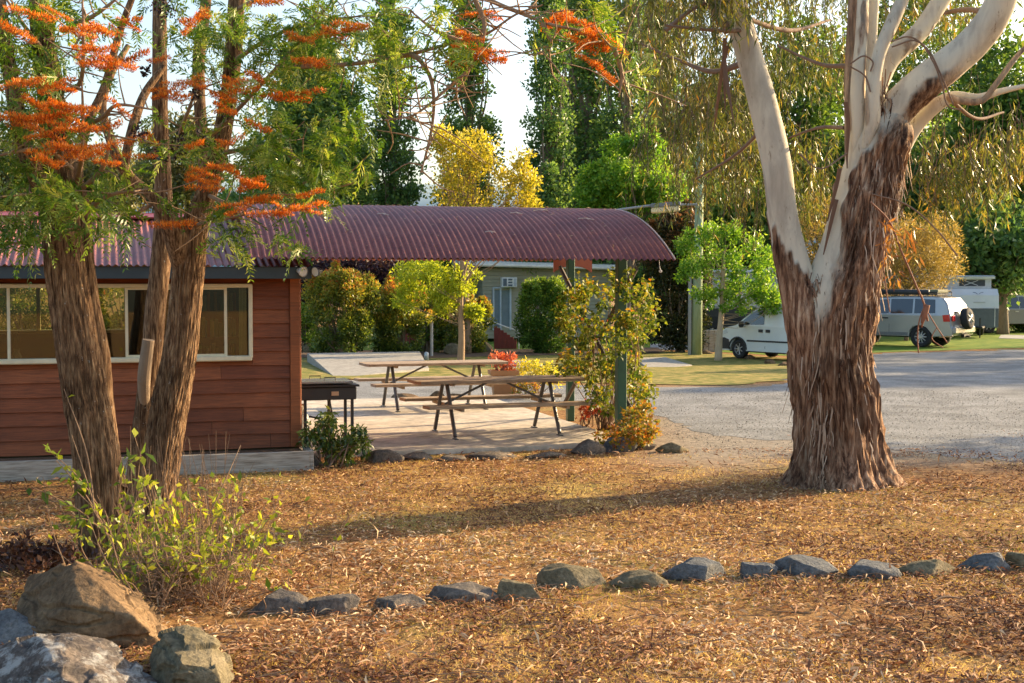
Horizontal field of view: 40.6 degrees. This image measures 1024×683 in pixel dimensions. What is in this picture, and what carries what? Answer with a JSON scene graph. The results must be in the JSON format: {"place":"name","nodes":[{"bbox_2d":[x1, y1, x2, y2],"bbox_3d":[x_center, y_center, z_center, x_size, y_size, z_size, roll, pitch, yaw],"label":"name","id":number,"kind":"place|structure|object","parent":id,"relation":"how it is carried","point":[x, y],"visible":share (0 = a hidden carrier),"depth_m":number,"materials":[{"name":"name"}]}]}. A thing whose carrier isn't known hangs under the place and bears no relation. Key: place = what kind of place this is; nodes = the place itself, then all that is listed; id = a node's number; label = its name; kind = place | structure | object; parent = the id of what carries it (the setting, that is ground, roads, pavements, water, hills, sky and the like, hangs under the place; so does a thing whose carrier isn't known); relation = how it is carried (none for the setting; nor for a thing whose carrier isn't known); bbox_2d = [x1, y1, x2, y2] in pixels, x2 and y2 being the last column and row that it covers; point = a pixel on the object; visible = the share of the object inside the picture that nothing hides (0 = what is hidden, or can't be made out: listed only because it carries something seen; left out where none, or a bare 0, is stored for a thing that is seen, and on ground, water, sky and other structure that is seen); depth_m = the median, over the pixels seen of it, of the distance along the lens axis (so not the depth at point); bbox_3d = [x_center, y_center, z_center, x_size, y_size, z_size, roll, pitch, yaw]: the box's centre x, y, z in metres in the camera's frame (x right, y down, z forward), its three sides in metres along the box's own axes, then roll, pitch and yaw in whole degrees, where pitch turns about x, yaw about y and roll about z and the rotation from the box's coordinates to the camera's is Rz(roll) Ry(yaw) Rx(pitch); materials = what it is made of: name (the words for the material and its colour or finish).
{"place":"outdoors","nodes":[
{"label":"outdoors","id":0,"kind":"place"},
{"bbox_2d":[0,283,1023,682],"bbox_3d":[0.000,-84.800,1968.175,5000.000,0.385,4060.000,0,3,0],"label":"ground","id":1,"kind":"structure","parent":0,"point":[688,441],"depth_m":11.36,"materials":[{"name":"brown soil"}]},
{"bbox_2d":[0,608,36,643],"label":"boulder","id":2,"kind":"object","parent":1,"relation":"on","point":[13,623],"visible":0.37,"depth_m":8.18,"materials":[{"name":"grey stone"}]},
{"bbox_2d":[0,524,98,576],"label":"dark ground plant","id":3,"kind":"object","parent":1,"relation":"on","point":[12,552],"visible":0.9,"depth_m":10.21,"materials":[{"name":"brown plant"}]},
{"bbox_2d":[0,633,158,682],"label":"boulder","id":4,"kind":"object","parent":1,"relation":"on","point":[58,658],"visible":1,"depth_m":7.17,"materials":[{"name":"grey stone"}]},
{"bbox_2d":[16,560,167,649],"bbox_3d":[-2.567,1.754,8.654,1.060,0.828,1.231,0,3,0],"label":"boulder","id":5,"kind":"object","parent":1,"relation":"on","point":[78,597],"visible":0.56,"depth_m":8.22,"materials":[{"name":"brown stone"}]},
{"bbox_2d":[0,0,197,562],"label":"silky oak","id":6,"kind":"object","parent":1,"relation":"on","point":[52,169],"visible":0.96,"depth_m":10.16,"materials":[{"name":"brown plant"}]},
{"bbox_2d":[71,139,149,319],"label":"background tree","id":7,"kind":"object","parent":1,"relation":"on","point":[134,203],"visible":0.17,"depth_m":72.79,"materials":[{"name":"green plant"}]},
{"bbox_2d":[123,0,172,510],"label":"silky oak","id":8,"kind":"object","parent":1,"relation":"on","point":[154,320],"visible":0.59,"depth_m":12.90,"materials":[{"name":"brown plant"}]},
{"bbox_2d":[0,446,313,481],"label":"concrete slab","id":9,"kind":"object","parent":1,"relation":"on","point":[42,468],"visible":0.7,"depth_m":15.39,"materials":[{"name":"grey concrete"}]},
{"bbox_2d":[0,211,322,457],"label":"wooden building","id":10,"kind":"structure","parent":1,"relation":"on","point":[249,397],"depth_m":15.95,"materials":[{"name":"brown wood"}]},
{"bbox_2d":[0,283,124,333],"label":"rear window frame","id":11,"kind":"structure","parent":10,"relation":"in","point":[38,331],"depth_m":19.60,"materials":[{"name":"beige metal"}]},
{"bbox_2d":[0,284,252,364],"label":"window","id":12,"kind":"structure","parent":10,"relation":"in","point":[200,357],"depth_m":15.62,"materials":[{"name":"beige metal"}]},
{"bbox_2d":[166,288,240,355],"bbox_3d":[-4.322,0.140,19.450,1.030,1.950,0.290,-1,3,-16],"label":"bookshelf","id":13,"kind":"object","parent":10,"relation":"in","point":[212,314],"visible":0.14,"depth_m":19.59,"materials":[{"name":"brown wood"}]},
{"bbox_2d":[150,625,234,682],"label":"boulder","id":14,"kind":"object","parent":1,"relation":"on","point":[185,654],"visible":1,"depth_m":7.33,"materials":[{"name":"grey stone"}]},
{"bbox_2d":[26,389,362,617],"bbox_3d":[-2.832,1.148,10.752,2.088,1.704,4.876,-1,3,-28],"label":"sucker shrub","id":15,"kind":"object","parent":1,"relation":"on","point":[177,572],"visible":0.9,"depth_m":9.47,"materials":[{"name":"green plant"}]},
{"bbox_2d":[248,588,308,613],"bbox_3d":[-1.514,1.787,9.087,0.422,0.305,0.236,0,3,0],"label":"rock","id":16,"kind":"object","parent":1,"relation":"on","point":[286,600],"visible":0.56,"depth_m":9.01,"materials":[{"name":"grey stone"}]},
{"bbox_2d":[306,594,360,614],"bbox_3d":[-1.170,1.778,9.063,0.355,0.248,0.192,0,3,0],"label":"rock","id":17,"kind":"object","parent":1,"relation":"on","point":[342,603],"visible":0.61,"depth_m":8.99,"materials":[{"name":"grey stone"}]},
{"bbox_2d":[295,405,374,467],"bbox_3d":[-2.071,1.138,16.075,1.001,0.819,0.730,0,3,0],"label":"trailing shrub","id":18,"kind":"object","parent":1,"relation":"on","point":[333,450],"visible":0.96,"depth_m":15.95,"materials":[{"name":"green plant"}]},
{"bbox_2d":[307,351,428,375],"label":"camp slab","id":19,"kind":"structure","parent":1,"relation":"on","point":[340,364],"depth_m":37.88,"materials":[{"name":"concrete"}]},
{"bbox_2d":[365,449,404,462],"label":"rock","id":20,"kind":"object","parent":1,"relation":"on","point":[382,455],"visible":0.81,"depth_m":16.33,"materials":[{"name":"grey stone"}]},
{"bbox_2d":[88,0,686,521],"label":"silky oak","id":21,"kind":"object","parent":1,"relation":"on","point":[186,238],"visible":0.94,"depth_m":11.09,"materials":[{"name":"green plant"}]},
{"bbox_2d":[373,593,425,610],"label":"rock","id":22,"kind":"object","parent":1,"relation":"on","point":[393,601],"visible":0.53,"depth_m":9.07,"materials":[{"name":"grey stone"}]},
{"bbox_2d":[299,398,608,456],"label":"patio slab","id":23,"kind":"structure","parent":1,"relation":"on","point":[408,428],"depth_m":19.52,"materials":[{"name":"concrete"}]},
{"bbox_2d":[302,375,359,444],"bbox_3d":[-2.334,0.880,17.262,0.760,0.896,0.680,-1,3,-16],"label":"barbecue","id":24,"kind":"object","parent":23,"relation":"on","point":[328,389],"visible":0.56,"depth_m":17.00,"materials":[{"name":"black metal"}]},
{"bbox_2d":[354,359,515,411],"bbox_3d":[-1.280,0.710,22.684,2.400,0.756,1.574,-1,3,-18],"label":"picnic table","id":25,"kind":"object","parent":23,"relation":"on","point":[386,383],"visible":0.84,"depth_m":22.49,"materials":[{"name":"brown wood"}]},
{"bbox_2d":[227,203,675,433],"bbox_3d":[-0.858,-0.230,18.443,5.680,3.128,4.714,-1,3,-16],"label":"picnic shelter","id":26,"kind":"object","parent":23,"relation":"on","point":[466,228],"visible":0.82,"depth_m":16.79,"materials":[{"name":"red metal"}]},
{"bbox_2d":[548,266,667,429],"bbox_3d":[1.355,0.106,19.233,1.742,2.451,2.255,0,3,0],"label":"climbing vine","id":27,"kind":"object","parent":26,"relation":"attached to","point":[579,297],"visible":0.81,"depth_m":18.81,"materials":[{"name":"green plant"}]},
{"bbox_2d":[606,267,648,425],"bbox_3d":[1.488,0.171,18.786,0.579,2.357,2.505,0,3,0],"label":"climbing vine","id":28,"kind":"object","parent":26,"relation":"attached to","point":[626,324],"visible":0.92,"depth_m":17.74,"materials":[{"name":"green plant"}]},
{"bbox_2d":[399,375,595,439],"bbox_3d":[-0.213,0.877,18.907,2.400,0.756,1.574,-1,3,-18],"label":"picnic table","id":29,"kind":"object","parent":23,"relation":"on","point":[483,381],"visible":0.97,"depth_m":18.74,"materials":[{"name":"brown wood"}]},
{"bbox_2d":[427,582,497,603],"bbox_3d":[-0.324,1.758,9.338,0.507,0.232,0.287,0,3,0],"label":"rock","id":30,"kind":"object","parent":1,"relation":"on","point":[470,590],"visible":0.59,"depth_m":9.26,"materials":[{"name":"grey stone"}]},
{"bbox_2d":[465,451,516,459],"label":"rock","id":31,"kind":"object","parent":1,"relation":"on","point":[490,455],"visible":0.9,"depth_m":16.60,"materials":[{"name":"stone"}]},
{"bbox_2d":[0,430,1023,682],"bbox_3d":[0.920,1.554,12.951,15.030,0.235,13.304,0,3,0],"label":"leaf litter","id":32,"kind":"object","parent":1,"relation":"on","point":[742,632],"visible":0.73,"depth_m":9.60,"materials":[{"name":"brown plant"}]},
{"bbox_2d":[0,463,1023,682],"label":"fallen twigs","id":33,"kind":"object","parent":1,"relation":"on","point":[545,622],"visible":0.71,"depth_m":9.59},
{"bbox_2d":[496,578,540,601],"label":"rock","id":34,"kind":"object","parent":1,"relation":"on","point":[516,588],"visible":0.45,"depth_m":9.30,"materials":[{"name":"grey stone"}]},
{"bbox_2d":[537,0,602,200],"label":"poplar","id":35,"kind":"object","parent":1,"relation":"on","point":[576,97],"visible":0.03,"depth_m":72.95,"materials":[{"name":"green plant"}]},
{"bbox_2d":[536,563,606,588],"bbox_3d":[0.441,1.747,9.827,0.540,0.308,0.326,0,3,0],"label":"rock","id":36,"kind":"object","parent":1,"relation":"on","point":[558,574],"visible":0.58,"depth_m":9.76,"materials":[{"name":"grey stone"}]},
{"bbox_2d":[570,439,605,454],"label":"rock","id":37,"kind":"object","parent":1,"relation":"on","point":[587,446],"visible":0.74,"depth_m":17.00,"materials":[{"name":"grey stone"}]},
{"bbox_2d":[603,437,636,452],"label":"rock","id":38,"kind":"object","parent":1,"relation":"on","point":[607,446],"visible":0.62,"depth_m":17.32,"materials":[{"name":"stone"}]},
{"bbox_2d":[591,399,662,450],"bbox_3d":[1.514,1.066,17.512,0.895,0.700,0.890,-1,3,-22],"label":"orange shrub","id":39,"kind":"object","parent":1,"relation":"on","point":[637,432],"visible":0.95,"depth_m":17.29,"materials":[{"name":"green plant"}]},
{"bbox_2d":[608,569,668,587],"bbox_3d":[0.887,1.722,9.780,0.450,0.212,0.300,0,3,0],"label":"rock","id":40,"kind":"object","parent":1,"relation":"on","point":[638,578],"visible":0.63,"depth_m":9.65,"materials":[{"name":"grey stone"}]},
{"bbox_2d":[637,357,691,366],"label":"path slab","id":41,"kind":"structure","parent":1,"relation":"on","point":[658,362],"depth_m":39.61,"materials":[{"name":"concrete"}]},
{"bbox_2d":[635,199,717,352],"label":"tree","id":42,"kind":"object","parent":1,"relation":"on","point":[677,339],"visible":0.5,"depth_m":47.68,"materials":[{"name":"green plant"}]},
{"bbox_2d":[662,557,725,581],"bbox_3d":[1.303,1.729,10.041,0.384,0.317,0.395,2,3,40],"label":"rock","id":43,"kind":"object","parent":1,"relation":"on","point":[701,568],"visible":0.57,"depth_m":9.90,"materials":[{"name":"grey stone"}]},
{"bbox_2d":[645,56,762,183],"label":"broadleaf tree","id":44,"kind":"object","parent":1,"relation":"on","point":[705,169],"visible":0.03,"depth_m":75.64,"materials":[{"name":"green plant"}]},
{"bbox_2d":[740,562,777,578],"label":"rock","id":45,"kind":"object","parent":1,"relation":"on","point":[752,568],"visible":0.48,"depth_m":9.91,"materials":[{"name":"grey stone"}]},
{"bbox_2d":[730,3,846,207],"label":"broadleaf tree","id":46,"kind":"object","parent":1,"relation":"on","point":[830,112],"visible":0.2,"depth_m":77.03,"materials":[{"name":"green plant"}]},
{"bbox_2d":[773,554,838,577],"bbox_3d":[2.124,1.695,10.053,0.487,0.278,0.298,0,3,0],"label":"rock","id":47,"kind":"object","parent":1,"relation":"on","point":[798,564],"visible":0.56,"depth_m":9.97,"materials":[{"name":"grey stone"}]},
{"bbox_2d":[593,0,1023,491],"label":"gum tree","id":48,"kind":"object","parent":1,"relation":"on","point":[830,297],"visible":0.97,"depth_m":14.43,"materials":[{"name":"brown plant"}]},
{"bbox_2d":[870,202,947,352],"bbox_3d":[3.985,-0.645,13.902,0.801,1.523,0.308,0,3,0],"label":"hanging branch","id":49,"kind":"object","parent":48,"relation":"hanging from","point":[923,317],"visible":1,"depth_m":13.88,"materials":[{"name":"brown wood"}]},
{"bbox_2d":[799,118,925,267],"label":"broadleaf tree","id":50,"kind":"object","parent":1,"relation":"on","point":[841,150],"visible":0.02,"depth_m":72.86,"materials":[{"name":"green plant"}]},
{"bbox_2d":[847,559,901,579],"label":"rock","id":51,"kind":"object","parent":1,"relation":"on","point":[862,566],"visible":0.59,"depth_m":9.86,"materials":[{"name":"grey stone"}]},
{"bbox_2d":[827,0,1012,281],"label":"broadleaf tree","id":52,"kind":"object","parent":1,"relation":"on","point":[905,63],"visible":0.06,"depth_m":87.39,"materials":[{"name":"green plant"}]},
{"bbox_2d":[898,559,956,576],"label":"rock","id":53,"kind":"object","parent":1,"relation":"on","point":[931,566],"visible":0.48,"depth_m":10.08,"materials":[{"name":"beige stone"}]},
{"bbox_2d":[892,119,974,277],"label":"broadleaf tree","id":54,"kind":"object","parent":1,"relation":"on","point":[914,196],"visible":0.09,"depth_m":70.20,"materials":[{"name":"green plant"}]},
{"bbox_2d":[957,552,1012,570],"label":"rock","id":55,"kind":"object","parent":1,"relation":"on","point":[993,560],"visible":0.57,"depth_m":10.29,"materials":[{"name":"grey stone"}]},
{"bbox_2d":[0,327,1023,355],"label":"lawn","id":56,"kind":"structure","parent":0,"point":[992,340],"depth_m":54.58,"materials":[{"name":"green plant"}]},
{"bbox_2d":[0,131,38,327],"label":"background tree","id":57,"kind":"object","parent":56,"relation":"on","point":[7,178],"visible":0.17,"depth_m":68.36,"materials":[{"name":"green plant"}]},
{"bbox_2d":[0,288,51,329],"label":"shrub","id":58,"kind":"object","parent":56,"relation":"on","point":[28,321],"visible":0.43,"depth_m":47.91,"materials":[{"name":"green plant"}]},
{"bbox_2d":[98,288,124,328],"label":"shrub","id":59,"kind":"object","parent":56,"relation":"on","point":[115,320],"visible":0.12,"depth_m":47.92,"materials":[{"name":"green plant"}]},
{"bbox_2d":[131,106,229,213],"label":"background tree","id":60,"kind":"object","parent":56,"relation":"on","point":[178,171],"visible":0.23,"depth_m":64.79,"materials":[{"name":"green plant"}]},
{"bbox_2d":[211,158,346,266],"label":"background tree","id":61,"kind":"object","parent":56,"relation":"on","point":[233,196],"visible":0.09,"depth_m":54.81,"materials":[{"name":"green plant"}]},
{"bbox_2d":[232,17,382,330],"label":"dark green tree","id":62,"kind":"object","parent":56,"relation":"on","point":[330,105],"visible":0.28,"depth_m":58.78,"materials":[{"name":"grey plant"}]},
{"bbox_2d":[295,259,411,332],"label":"purple tree","id":63,"kind":"object","parent":56,"relation":"on","point":[380,269],"visible":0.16,"depth_m":48.66,"materials":[{"name":"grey plant"}]},
{"bbox_2d":[366,0,427,205],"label":"poplar","id":64,"kind":"object","parent":56,"relation":"on","point":[391,190],"visible":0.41,"depth_m":61.22,"materials":[{"name":"green plant"}]},
{"bbox_2d":[428,0,505,205],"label":"poplar","id":65,"kind":"object","parent":56,"relation":"on","point":[486,122],"visible":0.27,"depth_m":63.16,"materials":[{"name":"green plant"}]},
{"bbox_2d":[301,347,664,357],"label":"mulch bed","id":66,"kind":"object","parent":56,"relation":"on","point":[518,352],"visible":0.32,"depth_m":47.47,"materials":[{"name":"brown soil"}]},
{"bbox_2d":[301,302,318,352],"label":"round shrub","id":67,"kind":"object","parent":66,"relation":"on","point":[306,331],"visible":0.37,"depth_m":47.70,"materials":[{"name":"green plant"}]},
{"bbox_2d":[301,259,384,352],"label":"photinia shrub","id":68,"kind":"object","parent":66,"relation":"on","point":[334,284],"visible":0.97,"depth_m":43.30,"materials":[{"name":"green plant"}]},
{"bbox_2d":[370,273,436,351],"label":"photinia shrub","id":69,"kind":"object","parent":66,"relation":"on","point":[392,324],"visible":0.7,"depth_m":44.62,"materials":[{"name":"green plant"}]},
{"bbox_2d":[411,262,444,351],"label":"yellow green shrub","id":70,"kind":"object","parent":66,"relation":"on","point":[426,347],"visible":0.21,"depth_m":47.69,"materials":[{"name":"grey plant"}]},
{"bbox_2d":[427,290,497,352],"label":"dark shrub","id":71,"kind":"object","parent":66,"relation":"on","point":[478,334],"visible":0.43,"depth_m":47.27,"materials":[{"name":"green plant"}]},
{"bbox_2d":[424,123,544,352],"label":"golden tree","id":72,"kind":"object","parent":66,"relation":"on","point":[469,164],"visible":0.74,"depth_m":46.65,"materials":[{"name":"beige plant"}]},
{"bbox_2d":[511,275,575,353],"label":"green shrub","id":73,"kind":"object","parent":66,"relation":"on","point":[537,327],"visible":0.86,"depth_m":47.03,"materials":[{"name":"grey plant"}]},
{"bbox_2d":[494,322,518,348],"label":"stair wall","id":74,"kind":"structure","parent":56,"relation":"on","point":[502,340],"depth_m":50.34,"materials":[{"name":"red brick"}]},
{"bbox_2d":[448,260,614,338],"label":"cabin","id":75,"kind":"object","parent":56,"relation":"on","point":[499,288],"visible":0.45,"depth_m":56.17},
{"bbox_2d":[492,287,510,329],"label":"window","id":76,"kind":"structure","parent":75,"relation":"in","point":[501,299],"depth_m":56.10,"materials":[{"name":"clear glass"}]},
{"bbox_2d":[516,0,579,207],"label":"poplar","id":77,"kind":"object","parent":56,"relation":"on","point":[551,135],"visible":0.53,"depth_m":59.18,"materials":[{"name":"green plant"}]},
{"bbox_2d":[555,0,620,207],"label":"poplar","id":78,"kind":"object","parent":56,"relation":"on","point":[586,84],"visible":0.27,"depth_m":64.97,"materials":[{"name":"green plant"}]},
{"bbox_2d":[585,0,663,307],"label":"poplar","id":79,"kind":"object","parent":56,"relation":"on","point":[607,124],"visible":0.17,"depth_m":62.15,"materials":[{"name":"green plant"}]},
{"bbox_2d":[571,126,690,345],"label":"lime tree","id":80,"kind":"object","parent":56,"relation":"on","point":[602,186],"visible":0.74,"depth_m":51.30,"materials":[{"name":"green plant"}]},
{"bbox_2d":[611,214,710,339],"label":"background tree","id":81,"kind":"object","parent":56,"relation":"on","point":[639,273],"visible":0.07,"depth_m":56.72,"materials":[{"name":"green plant"}]},
{"bbox_2d":[632,1,695,190],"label":"poplar","id":82,"kind":"object","parent":56,"relation":"on","point":[662,131],"visible":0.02,"depth_m":66.98,"materials":[{"name":"green plant"}]},
{"bbox_2d":[681,166,819,268],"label":"broadleaf tree","id":83,"kind":"object","parent":56,"relation":"on","point":[751,223],"visible":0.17,"depth_m":63.68,"materials":[{"name":"green plant"}]},
{"bbox_2d":[766,190,831,279],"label":"orange bush","id":84,"kind":"object","parent":56,"relation":"on","point":[812,228],"visible":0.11,"depth_m":55.11,"materials":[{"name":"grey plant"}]},
{"bbox_2d":[880,210,969,340],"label":"feathery bush","id":85,"kind":"object","parent":56,"relation":"on","point":[926,243],"visible":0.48,"depth_m":56.09,"materials":[{"name":"yellow plant"}]},
{"bbox_2d":[875,289,974,346],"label":"station wagon","id":86,"kind":"object","parent":56,"relation":"on","point":[951,316],"visible":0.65,"depth_m":51.60,"materials":[{"name":"silver metal"}]},
{"bbox_2d":[925,275,998,337],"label":"pop top caravan","id":87,"kind":"object","parent":56,"relation":"on","point":[978,295],"visible":0.42,"depth_m":60.02,"materials":[{"name":"white plastic"}]},
{"bbox_2d":[922,17,1023,218],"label":"broadleaf tree","id":88,"kind":"object","parent":56,"relation":"on","point":[1007,53],"visible":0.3,"depth_m":66.26,"materials":[{"name":"green plant"}]},
{"bbox_2d":[931,187,1023,333],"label":"broadleaf tree","id":89,"kind":"object","parent":56,"relation":"on","point":[1002,260],"visible":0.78,"depth_m":62.14,"materials":[{"name":"green plant"}]},
{"bbox_2d":[984,295,1023,332],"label":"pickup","id":90,"kind":"object","parent":56,"relation":"on","point":[1015,314],"visible":0.31,"depth_m":65.57,"materials":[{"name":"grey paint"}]},
{"bbox_2d":[0,0,1023,185],"label":"sky","id":91,"kind":"structure","parent":0,"point":[510,101],"materials":[{"name":"white"}]},
{"bbox_2d":[135,181,927,282],"bbox_3d":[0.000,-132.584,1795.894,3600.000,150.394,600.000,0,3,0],"label":"hills","id":92,"kind":"structure","parent":0,"point":[423,202],"depth_m":1632.79,"materials":[{"name":"plant"}]},
{"bbox_2d":[301,351,786,384],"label":"lawn","id":93,"kind":"structure","parent":0,"point":[707,369],"depth_m":34.92,"materials":[{"name":"green plant"}]},
{"bbox_2d":[387,260,486,359],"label":"slender tree","id":94,"kind":"object","parent":93,"relation":"on","point":[444,301],"visible":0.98,"depth_m":40.89,"materials":[{"name":"green plant"}]},
{"bbox_2d":[677,137,719,354],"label":"utility pole","id":95,"kind":"object","parent":93,"relation":"on","point":[695,339],"visible":0.36,"depth_m":46.08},
{"bbox_2d":[668,217,781,360],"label":"young tree","id":96,"kind":"object","parent":93,"relation":"on","point":[757,291],"visible":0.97,"depth_m":42.25,"materials":[{"name":"green plant"}]},
{"bbox_2d":[722,302,787,358],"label":"panel van","id":97,"kind":"object","parent":93,"relation":"on","point":[766,335],"visible":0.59,"depth_m":43.02,"materials":[{"name":"white paint"}]},
{"bbox_2d":[619,201,696,213],"bbox_3d":[4.055,-3.837,39.572,2.630,0.347,0.385,0,3,-6],"label":"area light","id":98,"kind":"object","parent":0,"point":[661,207],"visible":0.73,"depth_m":39.48,"materials":[{"name":"metal"}]},
{"bbox_2d":[351,350,1023,472],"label":"gravel road","id":99,"kind":"structure","parent":0,"point":[998,375],"depth_m":24.50,"materials":[{"name":"grey gravel"}]},
{"bbox_2d":[488,369,518,394],"bbox_3d":[-0.161,0.774,25.474,0.530,0.500,0.445,0,3,-8],"label":"terracotta planter","id":100,"kind":"object","parent":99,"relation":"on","point":[498,389],"visible":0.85,"depth_m":25.30,"materials":[{"name":"brown ceramic"}]},
{"bbox_2d":[487,349,517,370],"bbox_3d":[-0.171,0.380,25.561,0.582,0.497,0.440,0,3,0],"label":"red flowering plant","id":101,"kind":"object","parent":100,"relation":"in","point":[500,356],"visible":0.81,"depth_m":25.52,"materials":[{"name":"plant"}]},
{"bbox_2d":[510,357,565,393],"bbox_3d":[0.475,0.643,25.639,1.047,0.809,0.803,0,3,0],"label":"yellow shrub","id":102,"kind":"object","parent":99,"relation":"on","point":[533,365],"visible":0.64,"depth_m":25.55,"materials":[{"name":"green plant"}]},
{"bbox_2d":[703,268,780,329],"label":"caravan","id":103,"kind":"object","parent":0,"point":[714,314],"visible":0.17,"depth_m":59.12,"materials":[{"name":"white metal"}]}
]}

